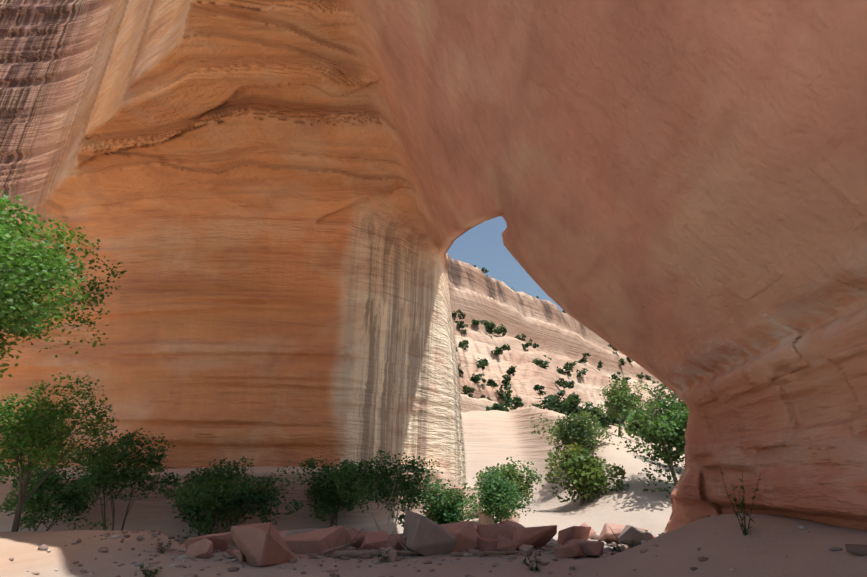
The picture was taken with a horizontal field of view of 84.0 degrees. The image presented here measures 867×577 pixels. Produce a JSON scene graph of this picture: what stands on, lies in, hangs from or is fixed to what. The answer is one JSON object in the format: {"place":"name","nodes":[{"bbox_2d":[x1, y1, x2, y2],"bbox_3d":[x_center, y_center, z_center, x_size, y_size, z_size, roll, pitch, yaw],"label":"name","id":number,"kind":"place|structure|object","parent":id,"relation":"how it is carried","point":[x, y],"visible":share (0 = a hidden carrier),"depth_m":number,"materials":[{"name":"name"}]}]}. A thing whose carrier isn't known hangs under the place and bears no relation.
{"place":"outdoors","nodes":[
{"label":"outdoors","id":0,"kind":"place"},
{"bbox_2d":[0,253,866,576],"bbox_3d":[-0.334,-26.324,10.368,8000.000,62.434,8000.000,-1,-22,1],"label":"terrain","id":1,"kind":"structure","parent":0,"point":[768,545],"depth_m":23.07,"materials":[{"name":"beige sand"}]},
{"bbox_2d":[0,446,98,530],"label":"shrub","id":2,"kind":"object","parent":1,"relation":"on","point":[65,495],"visible":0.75,"depth_m":20.84,"materials":[{"name":"green plant"}]},
{"bbox_2d":[0,371,113,531],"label":"cottonwood tree","id":3,"kind":"object","parent":1,"relation":"on","point":[32,427],"visible":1,"depth_m":15.84,"materials":[{"name":"green plant"}]},
{"bbox_2d":[0,191,126,377],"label":"cottonwood tree","id":4,"kind":"object","parent":1,"relation":"on","point":[25,269],"visible":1,"depth_m":11.56,"materials":[{"name":"green plant"}]},
{"bbox_2d":[64,411,180,530],"bbox_3d":[-12.961,8.173,20.152,5.266,5.641,3.997,-19,-29,39],"label":"shrub","id":5,"kind":"object","parent":1,"relation":"on","point":[104,477],"visible":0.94,"depth_m":19.71,"materials":[{"name":"green plant"}]},
{"bbox_2d":[140,565,162,576],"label":"shrub","id":6,"kind":"object","parent":1,"relation":"on","point":[154,572],"visible":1,"depth_m":9.53,"materials":[{"name":"green plant"}]},
{"bbox_2d":[156,536,177,553],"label":"weed tuft","id":7,"kind":"object","parent":1,"relation":"on","point":[160,544],"visible":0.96,"depth_m":13.01,"materials":[{"name":"green plant"}]},
{"bbox_2d":[185,538,212,558],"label":"block boulder","id":8,"kind":"object","parent":1,"relation":"on","point":[202,548],"visible":0.73,"depth_m":12.26,"materials":[{"name":"stone"}]},
{"bbox_2d":[164,465,253,535],"bbox_3d":[-10.177,9.776,21.898,3.397,3.304,3.683,5,-22,-13],"label":"shrub","id":9,"kind":"object","parent":1,"relation":"on","point":[197,518],"visible":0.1,"depth_m":21.22,"materials":[{"name":"green plant"}]},
{"bbox_2d":[185,532,232,550],"bbox_3d":[-6.346,7.250,13.653,0.930,0.583,1.107,-3,-22,8],"label":"block boulder","id":10,"kind":"object","parent":1,"relation":"on","point":[221,541],"visible":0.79,"depth_m":13.62,"materials":[{"name":"stone"}]},
{"bbox_2d":[226,550,234,555],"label":"rock","id":11,"kind":"object","parent":1,"relation":"on","point":[230,552],"visible":0.31,"depth_m":12.44,"materials":[{"name":"stone"}]},
{"bbox_2d":[168,456,306,543],"bbox_3d":[-8.349,8.798,19.311,4.609,3.889,5.553,-17,-28,37],"label":"shrub","id":12,"kind":"object","parent":1,"relation":"on","point":[208,495],"visible":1,"depth_m":19.15,"materials":[{"name":"green plant"}]},
{"bbox_2d":[233,549,245,561],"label":"rock","id":13,"kind":"object","parent":1,"relation":"on","point":[238,554],"visible":0.48,"depth_m":11.83,"materials":[{"name":"stone"}]},
{"bbox_2d":[231,519,296,566],"bbox_3d":[-4.038,6.115,11.703,1.238,1.129,1.726,-8,-23,18],"label":"block boulder","id":14,"kind":"object","parent":1,"relation":"on","point":[261,544],"visible":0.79,"depth_m":11.07,"materials":[{"name":"stone"}]},
{"bbox_2d":[279,530,287,536],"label":"rock","id":15,"kind":"object","parent":1,"relation":"on","point":[282,533],"visible":0.04,"depth_m":15.86,"materials":[{"name":"stone"}]},
{"bbox_2d":[285,529,319,535],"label":"block boulder","id":16,"kind":"object","parent":1,"relation":"on","point":[293,532],"visible":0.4,"depth_m":15.17,"materials":[{"name":"stone"}]},
{"bbox_2d":[282,526,350,555],"bbox_3d":[-3.517,7.297,13.735,2.008,0.992,1.159,-7,-23,18],"label":"block boulder","id":17,"kind":"object","parent":1,"relation":"on","point":[312,542],"visible":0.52,"depth_m":13.34,"materials":[{"name":"stone"}]},
{"bbox_2d":[284,456,385,526],"bbox_3d":[-4.212,9.524,21.981,4.506,3.589,3.856,-1,-22,1],"label":"shrub","id":18,"kind":"object","parent":1,"relation":"on","point":[325,488],"visible":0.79,"depth_m":21.36,"materials":[{"name":"green plant"}]},
{"bbox_2d":[322,528,362,554],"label":"dead branch","id":19,"kind":"object","parent":1,"relation":"on","point":[332,549],"visible":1,"depth_m":12.94,"materials":[{"name":"grey wood"}]},
{"bbox_2d":[346,527,364,548],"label":"block boulder","id":20,"kind":"object","parent":1,"relation":"on","point":[353,532],"visible":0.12,"depth_m":14.80,"materials":[{"name":"stone"}]},
{"bbox_2d":[360,531,388,549],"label":"block boulder","id":21,"kind":"object","parent":1,"relation":"on","point":[376,540],"visible":0.58,"depth_m":14.49,"materials":[{"name":"stone"}]},
{"bbox_2d":[333,538,418,557],"bbox_3d":[-1.443,6.658,12.350,2.273,0.501,0.253,-2,-22,6],"label":"driftwood log","id":22,"kind":"object","parent":1,"relation":"on","point":[350,553],"visible":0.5,"depth_m":12.34,"materials":[{"name":"grey wood"}]},
{"bbox_2d":[378,550,389,560],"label":"weed tuft","id":23,"kind":"object","parent":1,"relation":"on","point":[381,556],"visible":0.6,"depth_m":11.48,"materials":[{"name":"green plant"}]},
{"bbox_2d":[382,549,396,561],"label":"rock","id":24,"kind":"object","parent":1,"relation":"on","point":[391,554],"visible":0.79,"depth_m":11.55,"materials":[{"name":"stone"}]},
{"bbox_2d":[326,450,454,533],"bbox_3d":[-1.755,8.747,19.496,5.329,4.169,3.658,-1,-22,1],"label":"shrub","id":25,"kind":"object","parent":1,"relation":"on","point":[362,484],"visible":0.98,"depth_m":19.52,"materials":[{"name":"green plant"}]},
{"bbox_2d":[386,533,402,549],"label":"block boulder","id":26,"kind":"object","parent":1,"relation":"on","point":[392,541],"visible":0.44,"depth_m":13.27,"materials":[{"name":"stone"}]},
{"bbox_2d":[396,537,405,549],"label":"block boulder","id":27,"kind":"object","parent":1,"relation":"on","point":[402,541],"visible":0.31,"depth_m":12.61,"materials":[{"name":"stone"}]},
{"bbox_2d":[403,510,456,555],"bbox_3d":[-0.174,6.686,12.922,1.356,1.322,1.435,7,-23,-17],"label":"block boulder","id":28,"kind":"object","parent":1,"relation":"on","point":[424,535],"visible":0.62,"depth_m":12.44,"materials":[{"name":"stone"}]},
{"bbox_2d":[0,0,866,532],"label":"rock arch","id":29,"kind":"structure","parent":1,"relation":"on","point":[276,208],"depth_m":19.71,"materials":[{"name":"stone"}]},
{"bbox_2d":[9,515,866,576],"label":"gravel pebbles","id":30,"kind":"object","parent":1,"relation":"on","point":[859,549],"depth_m":11.57,"materials":[{"name":"stone"}]},
{"bbox_2d":[420,479,482,524],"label":"shrub","id":31,"kind":"object","parent":1,"relation":"on","point":[453,512],"visible":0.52,"depth_m":20.00,"materials":[{"name":"green plant"}]},
{"bbox_2d":[452,309,465,319],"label":"juniper tree","id":32,"kind":"object","parent":1,"relation":"on","point":[458,315],"visible":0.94,"depth_m":107.00,"materials":[{"name":"green plant"}]},
{"bbox_2d":[440,521,479,550],"bbox_3d":[0.388,7.274,14.095,1.340,0.887,1.998,14,-26,-32],"label":"block boulder","id":33,"kind":"object","parent":1,"relation":"on","point":[465,534],"visible":0.23,"depth_m":13.48,"materials":[{"name":"stone"}]},
{"bbox_2d":[458,363,463,376],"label":"juniper tree","id":34,"kind":"object","parent":1,"relation":"on","point":[460,370],"visible":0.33,"depth_m":84.75,"materials":[{"name":"green plant"}]},
{"bbox_2d":[455,320,467,335],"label":"juniper tree","id":35,"kind":"object","parent":1,"relation":"on","point":[460,325],"visible":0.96,"depth_m":102.45,"materials":[{"name":"green plant"}]},
{"bbox_2d":[458,340,468,350],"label":"juniper tree","id":36,"kind":"object","parent":1,"relation":"on","point":[465,343],"visible":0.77,"depth_m":94.74,"materials":[{"name":"green plant"}]},
{"bbox_2d":[450,486,482,517],"bbox_3d":[1.784,11.907,26.746,2.269,1.813,3.051,10,-24,-24],"label":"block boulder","id":37,"kind":"object","parent":1,"relation":"on","point":[471,493],"visible":0.21,"depth_m":25.70,"materials":[{"name":"stone"}]},
{"bbox_2d":[461,385,474,397],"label":"juniper tree","id":38,"kind":"object","parent":1,"relation":"on","point":[467,390],"visible":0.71,"depth_m":71.19,"materials":[{"name":"green plant"}]},
{"bbox_2d":[471,521,481,532],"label":"block boulder","id":39,"kind":"object","parent":1,"relation":"on","point":[475,524],"visible":0.15,"depth_m":15.88,"materials":[{"name":"stone"}]},
{"bbox_2d":[469,374,486,383],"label":"juniper tree","id":40,"kind":"object","parent":1,"relation":"on","point":[476,378],"visible":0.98,"depth_m":82.10,"materials":[{"name":"green plant"}]},
{"bbox_2d":[472,319,483,329],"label":"juniper tree","id":41,"kind":"object","parent":1,"relation":"on","point":[475,322],"visible":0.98,"depth_m":109.82,"materials":[{"name":"green plant"}]},
{"bbox_2d":[476,358,488,369],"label":"juniper tree","id":42,"kind":"object","parent":1,"relation":"on","point":[481,363],"visible":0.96,"depth_m":89.88,"materials":[{"name":"green plant"}]},
{"bbox_2d":[450,543,518,556],"bbox_3d":[1.323,6.636,12.230,1.781,0.321,0.427,6,-23,-14],"label":"driftwood log","id":43,"kind":"object","parent":1,"relation":"on","point":[460,554],"visible":0.83,"depth_m":12.22,"materials":[{"name":"grey wood"}]},
{"bbox_2d":[478,512,494,524],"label":"block boulder","id":44,"kind":"object","parent":1,"relation":"on","point":[484,518],"visible":0.33,"depth_m":22.91,"materials":[{"name":"stone"}]},
{"bbox_2d":[477,537,500,550],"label":"block boulder","id":45,"kind":"object","parent":1,"relation":"on","point":[483,544],"visible":0.52,"depth_m":12.88,"materials":[{"name":"stone"}]},
{"bbox_2d":[486,324,494,336],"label":"juniper tree","id":46,"kind":"object","parent":1,"relation":"on","point":[490,329],"visible":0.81,"depth_m":109.97,"materials":[{"name":"green plant"}]},
{"bbox_2d":[486,379,498,386],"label":"juniper tree","id":47,"kind":"object","parent":1,"relation":"on","point":[491,382],"visible":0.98,"depth_m":84.34,"materials":[{"name":"green plant"}]},
{"bbox_2d":[477,523,514,540],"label":"block boulder","id":48,"kind":"object","parent":1,"relation":"on","point":[492,531],"visible":0.6,"depth_m":13.89,"materials":[{"name":"stone"}]},
{"bbox_2d":[491,346,502,356],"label":"juniper tree","id":49,"kind":"object","parent":1,"relation":"on","point":[498,350],"visible":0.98,"depth_m":99.09,"materials":[{"name":"green plant"}]},
{"bbox_2d":[493,326,501,334],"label":"juniper tree","id":50,"kind":"object","parent":1,"relation":"on","point":[498,331],"visible":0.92,"depth_m":112.99,"materials":[{"name":"green plant"}]},
{"bbox_2d":[488,402,508,410],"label":"juniper tree","id":51,"kind":"object","parent":1,"relation":"on","point":[499,406],"visible":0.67,"depth_m":61.48,"materials":[{"name":"green plant"}]},
{"bbox_2d":[468,466,534,523],"bbox_3d":[2.988,10.236,23.058,3.064,3.343,3.485,18,-28,-38],"label":"shrub","id":52,"kind":"object","parent":1,"relation":"on","point":[498,499],"visible":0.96,"depth_m":22.50,"materials":[{"name":"green plant"}]},
{"bbox_2d":[499,324,506,335],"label":"juniper tree","id":53,"kind":"object","parent":1,"relation":"on","point":[504,330],"visible":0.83,"depth_m":114.80,"materials":[{"name":"green plant"}]},
{"bbox_2d":[495,388,512,400],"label":"juniper tree","id":54,"kind":"object","parent":1,"relation":"on","point":[502,394],"visible":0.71,"depth_m":83.18,"materials":[{"name":"green plant"}]},
{"bbox_2d":[500,374,510,389],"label":"juniper tree","id":55,"kind":"object","parent":1,"relation":"on","point":[506,383],"visible":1,"depth_m":86.36,"materials":[{"name":"green plant"}]},
{"bbox_2d":[497,534,515,554],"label":"block boulder","id":56,"kind":"object","parent":1,"relation":"on","point":[504,543],"visible":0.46,"depth_m":12.65,"materials":[{"name":"stone"}]},
{"bbox_2d":[502,344,510,350],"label":"juniper tree","id":57,"kind":"object","parent":1,"relation":"on","point":[504,347],"visible":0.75,"depth_m":108.40,"materials":[{"name":"green plant"}]},
{"bbox_2d":[473,457,544,508],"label":"shrub","id":58,"kind":"object","parent":1,"relation":"on","point":[509,469],"visible":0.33,"depth_m":34.61,"materials":[{"name":"green plant"}]},
{"bbox_2d":[502,510,519,522],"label":"block boulder","id":59,"kind":"object","parent":1,"relation":"on","point":[516,519],"visible":0.17,"depth_m":24.74,"materials":[{"name":"stone"}]},
{"bbox_2d":[506,366,516,376],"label":"juniper tree","id":60,"kind":"object","parent":1,"relation":"on","point":[510,371],"visible":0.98,"depth_m":93.21,"materials":[{"name":"green plant"}]},
{"bbox_2d":[501,521,524,529],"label":"block boulder","id":61,"kind":"object","parent":1,"relation":"on","point":[516,525],"visible":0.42,"depth_m":16.80,"materials":[{"name":"stone"}]},
{"bbox_2d":[503,395,523,411],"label":"shrub","id":62,"kind":"object","parent":1,"relation":"on","point":[508,403],"visible":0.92,"depth_m":65.40,"materials":[{"name":"green plant"}]},
{"bbox_2d":[514,333,526,340],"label":"juniper tree","id":63,"kind":"object","parent":1,"relation":"on","point":[521,338],"visible":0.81,"depth_m":120.51,"materials":[{"name":"green plant"}]},
{"bbox_2d":[519,544,533,555],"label":"rock","id":64,"kind":"object","parent":1,"relation":"on","point":[525,550],"visible":0.94,"depth_m":12.24,"materials":[{"name":"stone"}]},
{"bbox_2d":[522,343,530,350],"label":"juniper tree","id":65,"kind":"object","parent":1,"relation":"on","point":[525,345],"visible":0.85,"depth_m":116.94,"materials":[{"name":"green plant"}]},
{"bbox_2d":[521,555,542,570],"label":"dry shrub","id":66,"kind":"object","parent":1,"relation":"on","point":[527,564],"visible":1,"depth_m":10.55,"materials":[{"name":"green plant"}]},
{"bbox_2d":[512,525,556,549],"bbox_3d":[2.962,7.291,14.025,1.888,0.766,1.259,4,-22,-10],"label":"block boulder","id":67,"kind":"object","parent":1,"relation":"on","point":[537,536],"visible":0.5,"depth_m":13.68,"materials":[{"name":"stone"}]},
{"bbox_2d":[529,339,539,347],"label":"juniper tree","id":68,"kind":"object","parent":1,"relation":"on","point":[534,345],"visible":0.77,"depth_m":127.66,"materials":[{"name":"green plant"}]},
{"bbox_2d":[532,358,543,365],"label":"juniper tree","id":69,"kind":"object","parent":1,"relation":"on","point":[536,361],"visible":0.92,"depth_m":103.68,"materials":[{"name":"green plant"}]},
{"bbox_2d":[533,384,545,398],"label":"juniper tree","id":70,"kind":"object","parent":1,"relation":"on","point":[537,387],"visible":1,"depth_m":90.21,"materials":[{"name":"green plant"}]},
{"bbox_2d":[540,361,549,368],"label":"juniper tree","id":71,"kind":"object","parent":1,"relation":"on","point":[544,364],"visible":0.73,"depth_m":105.32,"materials":[{"name":"green plant"}]},
{"bbox_2d":[537,394,558,411],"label":"shrub","id":72,"kind":"object","parent":1,"relation":"on","point":[545,401],"visible":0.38,"depth_m":66.42,"materials":[{"name":"green plant"}]},
{"bbox_2d":[546,390,569,413],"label":"shrub","id":73,"kind":"object","parent":1,"relation":"on","point":[558,405],"visible":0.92,"depth_m":58.28,"materials":[{"name":"green plant"}]},
{"bbox_2d":[556,366,564,374],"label":"juniper tree","id":74,"kind":"object","parent":1,"relation":"on","point":[561,371],"visible":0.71,"depth_m":119.78,"materials":[{"name":"green plant"}]},
{"bbox_2d":[555,378,568,388],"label":"juniper tree","id":75,"kind":"object","parent":1,"relation":"on","point":[559,383],"visible":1,"depth_m":103.29,"materials":[{"name":"green plant"}]},
{"bbox_2d":[563,362,573,376],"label":"juniper tree","id":76,"kind":"object","parent":1,"relation":"on","point":[567,366],"visible":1,"depth_m":118.33,"materials":[{"name":"green plant"}]},
{"bbox_2d":[525,410,612,456],"bbox_3d":[11.300,12.341,38.943,5.610,4.888,6.974,-14,-26,32],"label":"shrub","id":77,"kind":"object","parent":1,"relation":"on","point":[581,429],"visible":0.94,"depth_m":38.25,"materials":[{"name":"green plant"}]},
{"bbox_2d":[554,541,583,557],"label":"block boulder","id":78,"kind":"object","parent":1,"relation":"on","point":[572,550],"visible":0.83,"depth_m":12.07,"materials":[{"name":"stone"}]},
{"bbox_2d":[564,380,574,388],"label":"juniper tree","id":79,"kind":"object","parent":1,"relation":"on","point":[569,383],"visible":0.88,"depth_m":108.63,"materials":[{"name":"green plant"}]},
{"bbox_2d":[563,405,582,417],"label":"juniper tree","id":80,"kind":"object","parent":1,"relation":"on","point":[576,408],"visible":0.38,"depth_m":58.90,"materials":[{"name":"green plant"}]},
{"bbox_2d":[563,393,583,413],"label":"shrub","id":81,"kind":"object","parent":1,"relation":"on","point":[571,399],"visible":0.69,"depth_m":59.11,"materials":[{"name":"green plant"}]},
{"bbox_2d":[569,361,577,370],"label":"juniper tree","id":82,"kind":"object","parent":1,"relation":"on","point":[572,364],"visible":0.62,"depth_m":131.78,"materials":[{"name":"green plant"}]},
{"bbox_2d":[557,526,590,544],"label":"block boulder","id":83,"kind":"object","parent":1,"relation":"on","point":[571,533],"visible":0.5,"depth_m":14.83,"materials":[{"name":"stone"}]},
{"bbox_2d":[576,368,587,381],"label":"juniper tree","id":84,"kind":"object","parent":1,"relation":"on","point":[581,373],"visible":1,"depth_m":126.03,"materials":[{"name":"green plant"}]},
{"bbox_2d":[578,357,587,362],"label":"juniper tree","id":85,"kind":"object","parent":1,"relation":"on","point":[583,359],"visible":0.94,"depth_m":140.87,"materials":[{"name":"green plant"}]},
{"bbox_2d":[565,539,603,555],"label":"block boulder","id":86,"kind":"object","parent":1,"relation":"on","point":[591,548],"visible":0.65,"depth_m":12.42,"materials":[{"name":"stone"}]},
{"bbox_2d":[543,442,629,505],"bbox_3d":[9.297,11.749,30.429,4.668,4.008,5.164,11,-24,-26],"label":"shrub","id":87,"kind":"object","parent":1,"relation":"on","point":[586,473],"visible":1,"depth_m":29.78,"materials":[{"name":"plant"}]},
{"bbox_2d":[579,401,593,409],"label":"juniper tree","id":88,"kind":"object","parent":1,"relation":"on","point":[588,404],"visible":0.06,"depth_m":65.10,"materials":[{"name":"green plant"}]},
{"bbox_2d":[580,523,595,538],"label":"block boulder","id":89,"kind":"object","parent":1,"relation":"on","point":[592,532],"visible":0.27,"depth_m":18.20,"materials":[{"name":"stone"}]},
{"bbox_2d":[581,406,601,422],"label":"shrub","id":90,"kind":"object","parent":1,"relation":"on","point":[591,410],"visible":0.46,"depth_m":62.91,"materials":[{"name":"green plant"}]},
{"bbox_2d":[597,360,602,370],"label":"juniper tree","id":91,"kind":"object","parent":1,"relation":"on","point":[600,363],"visible":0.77,"depth_m":151.56,"materials":[{"name":"green plant"}]},
{"bbox_2d":[596,410,612,427],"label":"juniper tree","id":92,"kind":"object","parent":1,"relation":"on","point":[606,422],"visible":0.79,"depth_m":62.81,"materials":[{"name":"green plant"}]},
{"bbox_2d":[608,413,621,424],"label":"juniper tree","id":93,"kind":"object","parent":1,"relation":"on","point":[615,420],"visible":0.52,"depth_m":64.62,"materials":[{"name":"green plant"}]},
{"bbox_2d":[589,523,647,542],"bbox_3d":[6.019,8.102,15.934,1.296,0.648,1.808,4,-22,-9],"label":"block boulder","id":94,"kind":"object","parent":1,"relation":"on","point":[607,535],"visible":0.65,"depth_m":15.45,"materials":[{"name":"stone"}]},
{"bbox_2d":[609,526,634,550],"bbox_3d":[5.748,7.298,14.119,1.804,0.627,0.546,11,-24,-26],"label":"driftwood log","id":95,"kind":"object","parent":1,"relation":"on","point":[626,546],"visible":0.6,"depth_m":13.85,"materials":[{"name":"grey wood"}]},
{"bbox_2d":[595,375,649,436],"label":"cottonwood tree","id":96,"kind":"object","parent":1,"relation":"on","point":[619,399],"visible":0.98,"depth_m":46.62,"materials":[{"name":"green plant"}]},
{"bbox_2d":[619,358,625,369],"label":"juniper tree","id":97,"kind":"object","parent":1,"relation":"on","point":[622,361],"visible":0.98,"depth_m":163.14,"materials":[{"name":"green plant"}]},
{"bbox_2d":[610,540,638,552],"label":"dry shrub","id":98,"kind":"object","parent":1,"relation":"on","point":[613,545],"visible":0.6,"depth_m":11.60,"materials":[{"name":"green plant"}]},
{"bbox_2d":[615,404,642,419],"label":"bush","id":99,"kind":"object","parent":1,"relation":"on","point":[631,412],"visible":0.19,"depth_m":65.72,"materials":[{"name":"green plant"}]},
{"bbox_2d":[618,525,653,544],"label":"block boulder","id":100,"kind":"object","parent":1,"relation":"on","point":[628,534],"visible":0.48,"depth_m":13.95,"materials":[{"name":"stone"}]},
{"bbox_2d":[611,397,688,497],"bbox_3d":[13.888,9.432,28.576,5.875,6.211,6.090,-1,-22,1],"label":"cottonwood tree","id":101,"kind":"object","parent":1,"relation":"on","point":[654,430],"visible":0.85,"depth_m":27.97,"materials":[{"name":"green plant"}]},
{"bbox_2d":[639,378,688,422],"bbox_3d":[19.440,10.016,34.758,6.802,7.691,6.952,-1,-22,1],"label":"cottonwood tree","id":102,"kind":"object","parent":1,"relation":"on","point":[660,394],"visible":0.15,"depth_m":36.66,"materials":[{"name":"green plant"}]},
{"bbox_2d":[729,494,743,511],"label":"wall weed","id":103,"kind":"object","parent":1,"relation":"on","point":[739,507],"depth_m":9.79,"materials":[{"name":"green plant"}]},
{"bbox_2d":[719,463,761,534],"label":"willow sprout plant","id":104,"kind":"object","parent":1,"relation":"on","point":[744,519],"visible":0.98,"depth_m":7.84,"materials":[{"name":"green plant"}]},
{"bbox_2d":[447,216,562,310],"label":"sky","id":105,"kind":"structure","parent":0,"point":[482,245],"materials":[{"name":"blue"}]}
]}

